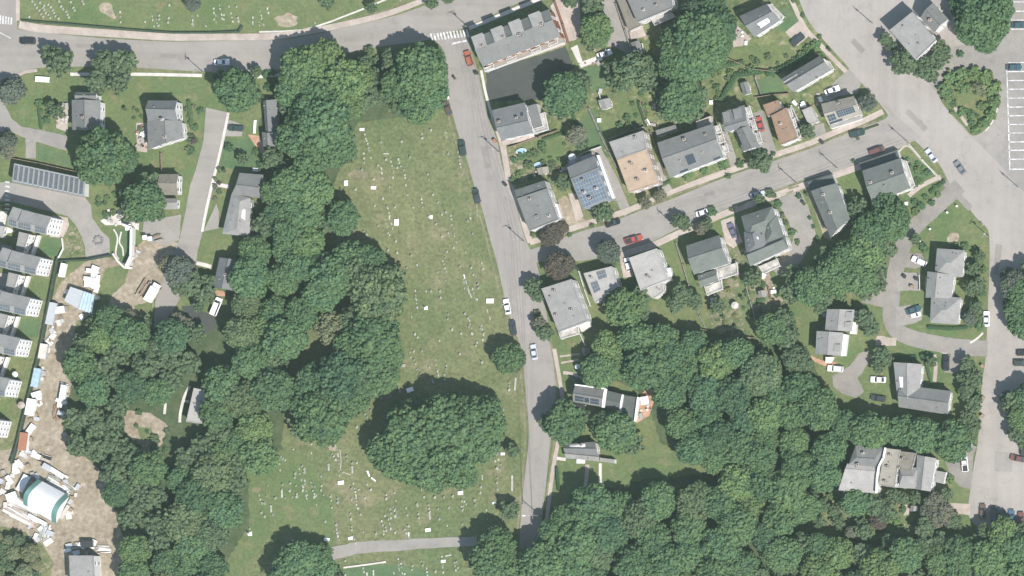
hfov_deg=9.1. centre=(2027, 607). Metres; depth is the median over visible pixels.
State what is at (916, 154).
pavement
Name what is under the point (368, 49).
shrub
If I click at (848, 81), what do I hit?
driveway
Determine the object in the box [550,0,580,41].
driveway
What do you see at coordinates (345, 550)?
path
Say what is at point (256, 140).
patio
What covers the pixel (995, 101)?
shrub
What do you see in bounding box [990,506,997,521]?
parked car
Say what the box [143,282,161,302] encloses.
box truck
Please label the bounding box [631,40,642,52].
garage
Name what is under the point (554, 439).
verge
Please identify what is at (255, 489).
bare earth
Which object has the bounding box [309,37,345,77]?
broadleaf tree
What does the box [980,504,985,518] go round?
parked car
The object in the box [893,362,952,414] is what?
angled house
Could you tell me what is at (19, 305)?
row house
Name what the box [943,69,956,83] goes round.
shrub
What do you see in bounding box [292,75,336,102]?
broadleaf tree
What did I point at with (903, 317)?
driveway
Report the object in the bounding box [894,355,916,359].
hedge
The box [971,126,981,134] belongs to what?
shrub
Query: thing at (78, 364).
broadleaf tree
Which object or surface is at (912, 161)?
lawn
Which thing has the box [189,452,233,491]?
broadleaf tree
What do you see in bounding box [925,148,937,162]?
parked car
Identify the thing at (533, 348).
parked car
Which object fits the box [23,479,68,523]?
arched hall
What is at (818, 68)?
gable house
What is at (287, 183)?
broadleaf tree
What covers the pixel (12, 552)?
broadleaf tree
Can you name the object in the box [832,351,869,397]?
driveway
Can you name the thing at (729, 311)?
garden bed
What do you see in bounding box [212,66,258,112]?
broadleaf tree
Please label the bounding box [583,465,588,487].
path
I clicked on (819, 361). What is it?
path
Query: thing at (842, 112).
panelled house
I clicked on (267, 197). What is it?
broadleaf tree
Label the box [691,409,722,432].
broadleaf tree
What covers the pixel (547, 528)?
broadleaf tree
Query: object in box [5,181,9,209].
parking lines
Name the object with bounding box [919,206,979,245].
lawn
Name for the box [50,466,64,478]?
container
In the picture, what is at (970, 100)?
lawn
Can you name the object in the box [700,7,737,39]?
broadleaf tree
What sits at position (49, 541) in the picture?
site box
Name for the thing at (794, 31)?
driveway
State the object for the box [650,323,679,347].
broadleaf tree
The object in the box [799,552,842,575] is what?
broadleaf tree
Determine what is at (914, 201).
shrub
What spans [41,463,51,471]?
container
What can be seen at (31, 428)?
site box
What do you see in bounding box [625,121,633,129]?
shrub
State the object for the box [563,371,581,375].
path
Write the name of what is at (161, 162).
garden fence
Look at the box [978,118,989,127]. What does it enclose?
shrub
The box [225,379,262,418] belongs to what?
broadleaf tree
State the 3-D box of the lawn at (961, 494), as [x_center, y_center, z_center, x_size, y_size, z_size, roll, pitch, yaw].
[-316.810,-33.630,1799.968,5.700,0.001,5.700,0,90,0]
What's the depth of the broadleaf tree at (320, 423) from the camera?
1785.66 m
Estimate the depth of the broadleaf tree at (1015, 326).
1790.59 m
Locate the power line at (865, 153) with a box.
[832,136,903,167]
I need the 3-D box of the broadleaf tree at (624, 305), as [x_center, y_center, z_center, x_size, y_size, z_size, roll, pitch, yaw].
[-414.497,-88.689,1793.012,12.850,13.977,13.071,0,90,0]
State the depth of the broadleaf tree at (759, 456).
1789.18 m
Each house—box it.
[0,247,52,295]
[0,290,42,335]
[0,334,31,376]
[0,376,21,397]
[0,419,11,437]
[8,207,62,255]
[72,92,104,129]
[145,100,187,149]
[158,174,181,194]
[186,388,206,423]
[213,257,234,290]
[222,173,266,236]
[471,9,565,72]
[492,102,550,144]
[515,180,563,231]
[542,279,592,339]
[563,442,615,462]
[567,152,615,209]
[573,384,639,421]
[584,266,621,303]
[609,131,662,193]
[617,0,677,39]
[629,248,673,298]
[658,116,732,177]
[686,235,740,295]
[721,105,764,151]
[740,3,784,36]
[741,206,791,274]
[763,100,802,145]
[781,56,835,91]
[808,174,849,237]
[821,96,862,128]
[859,150,915,200]
[890,3,950,59]
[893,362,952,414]
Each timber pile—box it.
[2,499,39,527]
[50,314,62,330]
[52,402,61,421]
[95,546,111,553]
[135,279,153,297]
[153,234,163,242]
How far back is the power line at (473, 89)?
1790.57 m
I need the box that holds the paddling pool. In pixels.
[516,148,526,153]
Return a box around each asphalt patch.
[77,44,95,48]
[160,54,186,58]
[481,146,490,168]
[704,190,714,196]
[794,168,808,179]
[851,39,864,53]
[905,109,926,130]
[943,180,971,210]
[993,243,1001,274]
[995,451,1012,471]
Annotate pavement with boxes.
[15,69,36,77]
[16,0,19,19]
[18,0,426,40]
[70,73,201,76]
[201,112,229,231]
[251,73,278,77]
[468,0,541,29]
[480,70,493,116]
[490,117,531,242]
[529,109,883,244]
[545,349,564,518]
[625,163,860,255]
[789,0,846,72]
[899,145,941,181]
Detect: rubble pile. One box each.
[37,453,51,464]
[38,524,51,539]
[45,474,75,493]
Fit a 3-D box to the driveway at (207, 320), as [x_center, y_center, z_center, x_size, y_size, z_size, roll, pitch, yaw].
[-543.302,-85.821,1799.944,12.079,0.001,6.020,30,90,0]
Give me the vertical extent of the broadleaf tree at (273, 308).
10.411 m
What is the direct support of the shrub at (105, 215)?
on the terrain at (215, 245)
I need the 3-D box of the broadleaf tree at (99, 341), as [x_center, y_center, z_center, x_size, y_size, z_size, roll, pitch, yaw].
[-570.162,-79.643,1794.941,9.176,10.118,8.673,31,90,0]
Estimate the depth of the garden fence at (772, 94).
1798.57 m
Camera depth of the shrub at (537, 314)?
1798.74 m
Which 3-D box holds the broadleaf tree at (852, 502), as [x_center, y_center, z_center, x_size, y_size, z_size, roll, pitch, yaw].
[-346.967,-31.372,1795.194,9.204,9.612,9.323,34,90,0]
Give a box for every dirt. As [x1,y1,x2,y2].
[0,240,177,575]
[124,410,167,451]
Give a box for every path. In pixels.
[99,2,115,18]
[113,229,118,258]
[119,232,123,255]
[178,386,190,421]
[196,261,211,268]
[214,182,228,188]
[259,0,384,32]
[331,536,476,559]
[335,475,352,543]
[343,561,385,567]
[560,353,579,356]
[561,359,578,363]
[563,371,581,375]
[571,45,598,67]
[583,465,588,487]
[599,463,601,483]
[761,272,783,305]
[811,356,837,366]
[908,175,941,196]
[933,354,937,382]
[949,103,968,125]
[970,332,983,343]
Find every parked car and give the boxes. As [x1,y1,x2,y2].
[20,38,35,44]
[214,59,229,65]
[228,125,243,131]
[443,100,452,115]
[458,140,466,155]
[464,50,473,66]
[472,188,480,203]
[503,299,511,314]
[509,320,516,335]
[530,344,537,359]
[573,374,582,380]
[596,49,612,58]
[604,218,620,227]
[624,257,632,271]
[695,208,707,216]
[727,222,737,237]
[750,190,765,198]
[755,116,764,131]
[790,33,804,46]
[824,85,839,95]
[827,365,843,371]
[849,128,864,137]
[870,376,885,382]
[870,394,885,401]
[905,305,921,314]
[910,312,920,317]
[911,255,926,266]
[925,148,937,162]
[942,355,949,370]
[954,160,966,175]
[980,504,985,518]
[983,311,989,326]
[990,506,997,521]
[1000,510,1005,515]
[1006,64,1021,70]
[1008,509,1014,521]
[1010,454,1023,462]
[1011,21,1023,28]
[1014,360,1023,365]
[1016,350,1023,355]
[1018,512,1023,523]
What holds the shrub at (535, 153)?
on the lawn at (555, 148)
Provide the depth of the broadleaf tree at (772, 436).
1791.10 m
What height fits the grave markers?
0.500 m
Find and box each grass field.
[20,0,406,32]
[224,450,332,575]
[339,563,438,575]
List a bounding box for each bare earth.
[251,486,260,491]
[273,13,297,26]
[328,446,336,450]
[347,170,368,181]
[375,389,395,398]
[459,350,469,354]
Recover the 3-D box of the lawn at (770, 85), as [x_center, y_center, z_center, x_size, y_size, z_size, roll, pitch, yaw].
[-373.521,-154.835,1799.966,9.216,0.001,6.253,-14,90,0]
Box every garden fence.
[12,158,75,171]
[160,153,162,171]
[508,130,557,147]
[554,1,569,43]
[566,146,601,165]
[578,271,591,306]
[588,108,617,167]
[609,126,644,138]
[615,3,631,51]
[640,102,651,128]
[650,131,666,176]
[675,243,689,285]
[702,329,751,337]
[742,274,755,320]
[755,76,761,95]
[755,93,789,97]
[768,286,782,307]
[909,144,934,174]
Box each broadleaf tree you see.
[0,145,14,159]
[3,535,13,545]
[6,545,20,560]
[14,562,32,575]
[18,543,40,561]
[30,559,43,570]
[62,345,96,383]
[74,125,129,186]
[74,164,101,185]
[75,370,109,407]
[84,323,113,354]
[94,304,125,334]
[101,479,130,506]
[108,316,150,353]
[114,370,145,404]
[116,561,152,575]
[117,533,151,562]
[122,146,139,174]
[122,180,166,221]
[124,308,137,319]
[127,450,168,485]
[142,377,172,406]
[150,546,180,574]
[153,318,190,354]
[153,571,172,575]
[158,254,175,271]
[161,502,207,541]
[163,255,194,288]
[166,465,191,493]
[168,312,185,322]
[172,476,213,514]
[172,561,197,575]
[173,532,208,564]
[183,0,200,12]
[183,317,195,326]
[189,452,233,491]
[193,551,229,575]
[195,518,231,552]
[196,572,211,575]
[197,397,232,432]
[201,364,240,404]
[206,439,233,460]
[206,490,244,529]
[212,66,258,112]
[222,314,259,348]
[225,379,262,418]
[226,426,245,454]
[228,256,268,298]
[230,293,261,317]
[232,343,267,380]
[235,410,273,441]
[237,437,279,476]
[238,234,271,265]
[249,368,294,411]
[253,314,270,340]
[258,294,286,322]
[260,180,277,205]
[261,314,308,361]
[263,200,286,228]
[266,263,301,296]
[268,556,304,575]
[269,165,309,202]
[271,241,292,263]
[272,216,303,247]
[274,78,297,107]
[274,116,303,157]
[278,44,324,93]
[279,539,318,575]
[280,198,323,228]
[283,251,315,282]
[283,296,318,330]
[287,105,294,126]
[290,226,324,256]
[290,390,312,418]
[291,93,352,151]
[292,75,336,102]
[292,142,328,173]
[293,361,320,396]
[294,391,350,446]
[300,278,344,313]
[302,172,334,211]
[308,250,330,276]
[308,542,333,568]
[308,558,337,575]
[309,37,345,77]
[309,252,350,296]
[313,124,357,167]
[314,311,342,345]
[314,350,361,402]
[318,56,367,103]
[326,199,360,236]
[331,239,363,263]
[332,326,360,357]
[332,385,371,417]
[334,256,371,296]
[337,305,357,328]
[345,98,364,119]
[349,264,407,321]
[349,313,401,360]
[349,353,397,398]
[356,61,374,87]
[357,244,387,269]
[365,432,383,462]
[372,442,409,482]
[380,63,407,101]
[381,404,430,461]
[383,367,401,394]
[385,399,411,417]
[391,348,405,367]
[396,41,447,99]
[398,91,435,124]
[399,448,437,488]
[406,394,426,409]
[414,78,449,109]
[414,392,463,448]
[425,482,450,494]
[426,441,475,487]
[432,47,447,71]
[446,395,500,450]
[455,471,476,489]
[458,426,500,463]
[468,539,511,575]
[474,394,502,412]
[478,525,517,556]
[490,342,526,374]
[490,559,520,575]
[493,412,507,442]
[506,547,521,565]
[518,538,563,575]
[531,315,546,329]
[538,517,561,548]
[539,230,550,245]
[542,70,587,116]
[543,223,563,244]
[544,251,570,280]
[544,398,585,445]
[550,502,575,526]
[555,220,568,234]
[555,519,596,560]
[561,552,593,575]
[565,125,587,145]
[566,254,575,272]
[569,482,614,530]
[579,12,613,45]
[579,350,615,389]
[582,567,608,575]
[588,513,632,552]
[589,547,616,570]
[590,410,610,439]
[591,329,623,358]
[594,239,620,263]
[594,410,637,454]
[602,286,646,327]
[609,490,633,516]
[610,52,653,92]
[611,352,628,380]
[612,543,652,575]
[616,321,656,353]
[620,499,657,538]
[622,343,672,390]
[635,522,671,554]
[638,480,676,521]
[639,195,651,209]
[640,570,660,575]
[647,542,681,575]
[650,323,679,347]
[650,373,686,409]
[653,189,666,202]
[656,25,682,58]
[656,54,682,80]
[658,77,705,123]
[661,339,685,372]
[663,406,695,439]
[669,513,706,544]
[670,570,695,575]
[671,7,730,69]
[671,356,700,386]
[672,52,713,85]
[673,539,703,571]
[674,431,706,465]
[675,480,710,520]
[676,0,705,19]
[679,329,710,358]
[686,373,721,411]
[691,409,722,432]
[694,223,707,236]
[695,555,736,575]
[696,339,732,380]
[698,0,726,9]
[699,418,734,453]
[699,449,730,475]
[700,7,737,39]
[700,526,741,562]
[705,484,738,519]
[706,44,730,69]
[714,374,753,415]
[715,502,758,546]
[717,463,752,500]
[720,336,754,369]
[720,430,753,465]
[726,32,737,49]
[730,407,755,435]
[733,550,760,575]
[737,495,768,517]
[738,350,782,396]
[742,441,778,473]
[746,469,774,502]
[747,396,782,431]
[749,522,780,551]
[750,427,780,449]
[754,312,786,345]
[761,502,799,536]
[762,536,803,573]
[763,378,788,403]
[765,467,806,510]
[776,427,810,457]
[777,402,805,430]
[780,344,813,373]
[780,449,813,487]
[782,372,819,403]
[790,265,826,305]
[791,492,820,523]
[799,386,839,431]
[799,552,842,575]
[803,532,830,556]
[808,459,841,492]
[810,429,847,466]
[816,254,849,297]
[822,536,854,569]
[828,239,857,273]
[831,408,858,439]
[838,489,869,516]
[843,262,877,294]
[843,569,861,575]
[845,526,856,538]
[847,232,884,268]
[848,410,889,448]
[850,211,885,246]
[858,94,877,111]
[858,546,899,575]
[869,516,886,529]
[870,200,911,241]
[871,192,901,209]
[886,414,914,446]
[887,536,923,574]
[903,417,939,453]
[920,505,929,517]
[923,490,946,510]
[924,544,949,575]
[928,502,956,528]
[933,418,973,463]
[941,534,973,569]
[944,563,971,575]
[948,0,960,16]
[953,0,1011,47]
[953,24,972,45]
[962,311,977,325]
[970,538,1006,575]
[972,43,999,54]
[987,515,1018,548]
[990,563,1011,575]
[999,266,1012,278]
[999,268,1023,299]
[999,390,1008,401]
[1000,533,1023,564]
[1001,0,1015,22]
[1001,296,1008,305]
[1003,298,1023,322]
[1006,312,1023,340]
[1006,404,1023,431]
[1007,280,1023,307]
[1007,557,1023,575]
[1012,383,1023,405]
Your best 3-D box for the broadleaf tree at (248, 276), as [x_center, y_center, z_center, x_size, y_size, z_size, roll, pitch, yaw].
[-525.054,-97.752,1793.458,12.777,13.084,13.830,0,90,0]
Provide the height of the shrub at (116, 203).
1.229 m
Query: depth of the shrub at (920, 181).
1799.21 m
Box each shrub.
[34,100,43,106]
[42,117,50,123]
[103,211,110,219]
[110,209,116,215]
[112,191,118,197]
[114,201,120,207]
[128,439,137,446]
[135,409,141,414]
[149,444,158,451]
[150,435,160,443]
[162,446,168,453]
[187,146,194,155]
[189,137,197,144]
[191,124,197,130]
[196,107,203,114]
[224,142,233,151]
[252,147,259,155]
[256,160,263,168]
[262,69,270,78]
[264,82,273,91]
[270,69,276,75]
[364,45,373,54]
[371,55,380,65]
[508,176,516,183]
[510,157,518,163]
[515,170,522,178]
[517,151,525,160]
[524,160,533,169]
[525,151,531,157]
[531,148,540,157]
[532,310,541,317]
[538,141,546,150]
[539,160,546,166]
[548,160,556,166]
[561,158,567,166]
[616,121,622,128]
[623,114,631,121]
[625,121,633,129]
[639,103,648,111]
[686,171,693,177]
[700,166,708,175]
[706,206,717,216]
[712,84,720,89]
[714,69,722,75]
[719,160,727,170]
[725,173,731,178]
[725,286,731,292]
[726,69,733,75]
[735,159,743,167]
[743,289,750,296]
[746,64,755,72]
[753,58,760,65]
[764,53,771,59]
[765,188,775,197]
[767,68,776,76]
[773,291,780,297]
[774,200,782,207]
[785,61,793,70]
[789,228,797,235]
[795,193,801,198]
[797,51,806,57]
[803,44,812,52]
[803,58,810,64]
[811,39,820,49]
[816,52,824,57]
[825,492,834,499]
[853,93,860,100]
[878,527,887,535]
[891,516,901,524]
[895,525,906,535]
[900,505,906,513]
[905,529,915,537]
[911,198,917,205]
[912,207,920,215]
[912,517,918,524]
[914,165,921,172]
[917,202,925,209]
[918,178,923,184]
[918,242,928,252]
[920,352,928,362]
[924,169,931,175]
[927,200,934,205]
[936,80,951,96]
[941,91,953,103]
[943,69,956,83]
[946,86,952,95]
[946,474,954,483]
[949,99,956,108]
[951,66,967,82]
[951,242,958,249]
[953,79,972,94]
[956,50,964,56]
[957,106,966,116]
[961,242,968,250]
[965,66,981,80]
[967,109,974,119]
[968,120,976,126]
[970,82,986,97]
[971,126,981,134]
[972,246,978,252]
[973,389,981,395]
[975,320,984,331]
[977,101,988,110]
[977,314,982,320]
[978,68,993,85]
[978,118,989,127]
[979,265,987,273]
[979,290,986,296]
[985,107,996,121]
[986,81,1001,95]
[989,94,1000,107]
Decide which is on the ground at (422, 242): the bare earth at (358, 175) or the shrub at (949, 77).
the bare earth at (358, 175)
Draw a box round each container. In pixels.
[5,491,19,501]
[16,474,30,491]
[17,432,30,450]
[24,398,37,415]
[27,513,47,525]
[30,368,42,387]
[38,343,49,359]
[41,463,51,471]
[45,302,58,324]
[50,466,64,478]
[55,306,66,313]
[58,263,67,276]
[58,385,68,400]
[59,505,70,518]
[81,541,94,546]
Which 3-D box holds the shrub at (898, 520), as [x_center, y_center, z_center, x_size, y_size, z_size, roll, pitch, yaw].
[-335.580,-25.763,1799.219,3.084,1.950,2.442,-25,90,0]
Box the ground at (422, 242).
[0,0,989,575]
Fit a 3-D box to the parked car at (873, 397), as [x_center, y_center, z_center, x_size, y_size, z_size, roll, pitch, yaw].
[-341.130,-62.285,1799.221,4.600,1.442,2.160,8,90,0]
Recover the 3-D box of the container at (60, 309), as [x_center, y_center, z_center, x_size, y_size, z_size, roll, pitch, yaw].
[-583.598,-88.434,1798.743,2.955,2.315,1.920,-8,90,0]
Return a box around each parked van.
[209,297,222,316]
[869,145,884,155]
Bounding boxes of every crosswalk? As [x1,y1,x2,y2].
[0,15,11,38]
[430,30,468,43]
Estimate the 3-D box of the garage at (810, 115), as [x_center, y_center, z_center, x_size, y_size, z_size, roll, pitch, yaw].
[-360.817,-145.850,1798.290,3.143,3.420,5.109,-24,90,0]
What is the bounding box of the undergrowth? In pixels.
[0,0,1023,575]
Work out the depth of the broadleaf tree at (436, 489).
1791.52 m
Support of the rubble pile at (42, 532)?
on the dirt at (94, 516)
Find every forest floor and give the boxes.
[63,66,404,575]
[542,322,978,575]
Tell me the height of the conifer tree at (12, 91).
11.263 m
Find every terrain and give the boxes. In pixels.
[0,72,278,320]
[491,0,886,245]
[537,144,988,539]
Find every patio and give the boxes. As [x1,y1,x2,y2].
[0,211,14,232]
[0,273,7,286]
[50,215,68,237]
[56,103,67,131]
[101,209,138,229]
[136,123,146,151]
[213,288,224,295]
[248,134,264,152]
[636,389,653,422]
[778,251,789,264]
[904,505,909,515]
[947,233,958,243]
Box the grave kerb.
[511,475,512,490]
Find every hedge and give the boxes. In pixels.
[37,105,42,128]
[187,100,193,129]
[542,131,564,140]
[555,466,560,490]
[571,114,577,125]
[637,100,647,126]
[661,180,670,186]
[710,60,744,74]
[721,69,763,97]
[766,50,810,76]
[864,124,878,129]
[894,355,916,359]
[915,490,928,496]
[925,362,933,385]
[927,325,967,330]
[929,179,945,193]
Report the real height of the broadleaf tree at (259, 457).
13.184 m
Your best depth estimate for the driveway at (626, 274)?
1799.95 m
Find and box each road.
[0,0,16,29]
[0,0,526,103]
[154,108,226,326]
[433,33,555,549]
[528,102,920,264]
[799,0,1023,528]
[883,179,987,356]
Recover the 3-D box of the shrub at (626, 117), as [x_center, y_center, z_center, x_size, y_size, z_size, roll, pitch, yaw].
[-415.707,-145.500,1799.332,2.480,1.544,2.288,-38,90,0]
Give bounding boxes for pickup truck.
[624,234,642,244]
[961,453,968,471]
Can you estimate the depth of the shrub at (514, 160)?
1799.14 m
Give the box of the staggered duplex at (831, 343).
[815,309,857,362]
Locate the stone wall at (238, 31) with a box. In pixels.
[21,20,242,33]
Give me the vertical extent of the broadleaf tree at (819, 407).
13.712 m
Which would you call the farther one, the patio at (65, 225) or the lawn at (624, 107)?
the lawn at (624, 107)
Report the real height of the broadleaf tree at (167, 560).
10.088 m
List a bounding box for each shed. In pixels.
[64,287,97,313]
[536,166,549,174]
[582,348,589,355]
[598,98,612,109]
[740,81,751,94]
[758,290,766,297]
[910,506,918,510]
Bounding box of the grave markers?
[28,0,500,575]
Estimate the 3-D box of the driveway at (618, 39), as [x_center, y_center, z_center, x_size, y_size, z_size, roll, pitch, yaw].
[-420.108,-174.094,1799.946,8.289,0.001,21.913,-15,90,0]
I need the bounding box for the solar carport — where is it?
[12,163,88,197]
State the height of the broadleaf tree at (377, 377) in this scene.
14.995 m
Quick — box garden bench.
[253,120,256,133]
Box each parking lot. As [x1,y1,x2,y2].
[908,0,1023,191]
[998,409,1023,525]
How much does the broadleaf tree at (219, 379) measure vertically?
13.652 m
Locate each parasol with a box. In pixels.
[18,402,24,408]
[568,154,575,159]
[640,396,648,404]
[731,302,737,308]
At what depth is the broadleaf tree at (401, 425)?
1784.70 m
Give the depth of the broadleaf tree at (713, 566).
1788.72 m
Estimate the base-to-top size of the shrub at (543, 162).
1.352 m
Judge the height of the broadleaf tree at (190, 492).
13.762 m
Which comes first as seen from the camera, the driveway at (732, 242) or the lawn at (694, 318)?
the driveway at (732, 242)
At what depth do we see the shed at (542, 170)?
1797.53 m
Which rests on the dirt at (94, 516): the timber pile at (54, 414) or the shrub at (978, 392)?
the timber pile at (54, 414)
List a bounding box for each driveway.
[0,104,66,158]
[142,215,180,245]
[182,305,215,333]
[204,204,218,230]
[225,120,241,135]
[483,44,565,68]
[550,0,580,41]
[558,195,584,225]
[568,193,582,220]
[592,146,629,215]
[601,0,632,53]
[620,251,632,277]
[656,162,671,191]
[720,131,736,166]
[721,217,741,247]
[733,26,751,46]
[752,110,775,153]
[773,190,815,274]
[786,21,807,45]
[808,190,830,239]
[812,123,825,137]
[815,69,860,101]
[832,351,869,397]
[861,282,895,306]
[875,336,896,345]
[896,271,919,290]
[896,305,922,325]
[898,253,923,268]
[944,351,967,372]
[945,446,975,488]
[950,503,969,514]
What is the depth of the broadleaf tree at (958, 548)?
1789.68 m
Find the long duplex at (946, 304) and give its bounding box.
[925,248,966,323]
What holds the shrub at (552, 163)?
on the terrain at (736, 97)
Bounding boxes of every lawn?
[0,400,18,418]
[7,359,29,377]
[18,319,39,337]
[19,80,70,130]
[28,278,49,296]
[37,144,74,167]
[39,237,60,255]
[94,265,128,313]
[102,88,145,146]
[115,228,129,262]
[134,302,153,318]
[137,427,151,440]
[220,138,264,169]
[511,137,565,167]
[552,464,582,506]
[560,336,580,352]
[578,109,603,153]
[584,66,606,92]
[596,435,706,487]
[599,114,615,134]
[618,96,641,122]
[663,240,689,284]
[685,304,706,327]
[725,45,792,69]
[752,74,786,95]
[778,7,798,31]
[790,304,819,345]
[901,154,930,183]
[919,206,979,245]
[939,70,998,135]
[951,485,969,503]
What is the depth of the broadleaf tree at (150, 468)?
1789.63 m
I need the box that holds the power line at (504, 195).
[488,153,518,237]
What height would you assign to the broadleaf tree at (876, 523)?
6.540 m
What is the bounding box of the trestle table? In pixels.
[35,76,49,82]
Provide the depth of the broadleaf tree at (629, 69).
1789.61 m
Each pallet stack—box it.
[45,338,53,345]
[49,333,55,339]
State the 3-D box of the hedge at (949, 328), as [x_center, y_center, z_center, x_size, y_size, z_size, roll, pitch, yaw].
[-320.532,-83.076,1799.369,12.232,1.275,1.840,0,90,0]
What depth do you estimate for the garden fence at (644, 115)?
1798.43 m
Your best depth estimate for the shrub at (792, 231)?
1799.12 m
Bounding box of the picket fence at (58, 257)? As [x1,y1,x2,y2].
[57,238,63,258]
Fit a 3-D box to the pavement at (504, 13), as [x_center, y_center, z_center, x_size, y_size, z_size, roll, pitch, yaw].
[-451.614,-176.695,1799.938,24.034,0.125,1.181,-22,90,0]
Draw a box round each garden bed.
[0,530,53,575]
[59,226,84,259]
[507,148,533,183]
[705,276,754,339]
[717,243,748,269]
[746,284,787,317]
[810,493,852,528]
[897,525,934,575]
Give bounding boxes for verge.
[447,116,525,530]
[544,339,558,505]
[652,181,710,203]
[782,141,825,158]
[832,120,876,139]
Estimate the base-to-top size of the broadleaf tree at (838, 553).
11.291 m
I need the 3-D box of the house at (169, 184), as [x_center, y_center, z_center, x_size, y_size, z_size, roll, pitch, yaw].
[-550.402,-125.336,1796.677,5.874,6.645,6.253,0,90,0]
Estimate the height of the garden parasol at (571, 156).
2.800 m
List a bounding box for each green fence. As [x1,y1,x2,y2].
[10,258,59,463]
[59,255,111,261]
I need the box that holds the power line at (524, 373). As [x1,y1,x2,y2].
[512,239,531,505]
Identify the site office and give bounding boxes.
[69,555,100,575]
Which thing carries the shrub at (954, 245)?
on the terrain at (852, 184)
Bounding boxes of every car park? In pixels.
[0,182,109,258]
[486,47,573,100]
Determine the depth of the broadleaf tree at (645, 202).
1795.83 m
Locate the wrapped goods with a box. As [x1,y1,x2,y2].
[83,265,100,288]
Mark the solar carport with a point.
(49, 180)
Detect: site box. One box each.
[5,475,13,483]
[12,463,18,473]
[26,423,36,433]
[31,391,41,397]
[31,452,40,459]
[33,473,40,479]
[43,538,53,545]
[45,530,54,536]
[57,398,62,407]
[57,410,65,415]
[72,550,80,555]
[75,483,81,489]
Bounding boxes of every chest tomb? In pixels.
[394,219,398,224]
[406,387,413,392]
[486,298,493,302]
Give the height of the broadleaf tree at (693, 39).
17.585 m
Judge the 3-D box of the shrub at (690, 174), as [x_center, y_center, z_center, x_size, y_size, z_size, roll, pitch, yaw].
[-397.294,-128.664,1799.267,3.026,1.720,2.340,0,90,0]
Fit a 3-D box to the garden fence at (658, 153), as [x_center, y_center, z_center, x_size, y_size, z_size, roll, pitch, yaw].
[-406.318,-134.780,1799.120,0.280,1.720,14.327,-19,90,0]
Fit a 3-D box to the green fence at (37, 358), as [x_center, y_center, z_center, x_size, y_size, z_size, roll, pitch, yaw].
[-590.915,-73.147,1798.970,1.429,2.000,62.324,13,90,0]
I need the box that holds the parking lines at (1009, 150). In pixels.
[1006,1,1023,169]
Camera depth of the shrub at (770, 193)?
1798.66 m
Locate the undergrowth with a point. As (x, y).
(100, 440)
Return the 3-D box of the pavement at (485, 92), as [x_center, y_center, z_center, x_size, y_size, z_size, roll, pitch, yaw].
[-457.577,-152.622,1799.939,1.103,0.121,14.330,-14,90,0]
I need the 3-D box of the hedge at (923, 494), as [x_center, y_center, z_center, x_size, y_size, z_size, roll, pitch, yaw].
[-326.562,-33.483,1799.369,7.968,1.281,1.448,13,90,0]
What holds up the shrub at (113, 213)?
on the terrain at (215, 245)
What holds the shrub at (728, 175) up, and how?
on the ground at (422, 242)
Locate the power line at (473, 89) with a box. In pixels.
[458,25,493,147]
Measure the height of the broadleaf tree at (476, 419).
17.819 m
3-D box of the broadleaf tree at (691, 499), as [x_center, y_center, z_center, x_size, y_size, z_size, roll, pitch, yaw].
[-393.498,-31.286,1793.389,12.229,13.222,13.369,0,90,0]
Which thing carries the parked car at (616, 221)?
on the road at (579, 246)
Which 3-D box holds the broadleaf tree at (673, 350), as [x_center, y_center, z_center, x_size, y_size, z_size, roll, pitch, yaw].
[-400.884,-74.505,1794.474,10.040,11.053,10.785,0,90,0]
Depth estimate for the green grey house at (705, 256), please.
1792.32 m
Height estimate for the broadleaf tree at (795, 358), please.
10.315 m
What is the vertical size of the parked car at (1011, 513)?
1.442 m
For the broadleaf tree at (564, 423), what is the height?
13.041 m
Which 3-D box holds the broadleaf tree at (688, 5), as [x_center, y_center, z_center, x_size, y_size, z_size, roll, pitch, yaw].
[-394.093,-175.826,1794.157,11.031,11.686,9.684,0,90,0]
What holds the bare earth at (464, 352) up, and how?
on the ground at (422, 242)
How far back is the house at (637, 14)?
1795.56 m
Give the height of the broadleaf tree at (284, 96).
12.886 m
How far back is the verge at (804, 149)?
1799.87 m
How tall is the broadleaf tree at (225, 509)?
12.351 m
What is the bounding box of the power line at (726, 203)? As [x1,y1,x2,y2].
[668,178,786,224]
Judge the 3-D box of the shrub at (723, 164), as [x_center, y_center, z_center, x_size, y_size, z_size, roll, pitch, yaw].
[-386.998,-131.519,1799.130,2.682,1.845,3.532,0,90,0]
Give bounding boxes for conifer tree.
[0,77,27,105]
[0,129,17,147]
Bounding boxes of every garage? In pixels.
[164,198,179,208]
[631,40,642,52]
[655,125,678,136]
[802,106,819,124]
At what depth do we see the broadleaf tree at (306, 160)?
1788.24 m
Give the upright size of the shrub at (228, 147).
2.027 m
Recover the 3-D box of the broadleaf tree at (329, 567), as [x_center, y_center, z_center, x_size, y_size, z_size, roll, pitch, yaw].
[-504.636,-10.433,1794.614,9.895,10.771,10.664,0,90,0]
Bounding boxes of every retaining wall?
[112,253,132,268]
[123,224,135,267]
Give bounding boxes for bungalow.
[262,99,279,146]
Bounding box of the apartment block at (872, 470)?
[837,445,947,492]
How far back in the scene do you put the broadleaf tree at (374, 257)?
1789.39 m
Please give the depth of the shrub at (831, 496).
1799.02 m
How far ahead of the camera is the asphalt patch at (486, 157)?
1799.90 m
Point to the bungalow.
(271, 114)
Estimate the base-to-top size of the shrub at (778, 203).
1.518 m
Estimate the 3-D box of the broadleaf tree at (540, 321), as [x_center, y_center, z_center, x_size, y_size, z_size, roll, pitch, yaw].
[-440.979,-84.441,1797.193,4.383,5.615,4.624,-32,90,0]

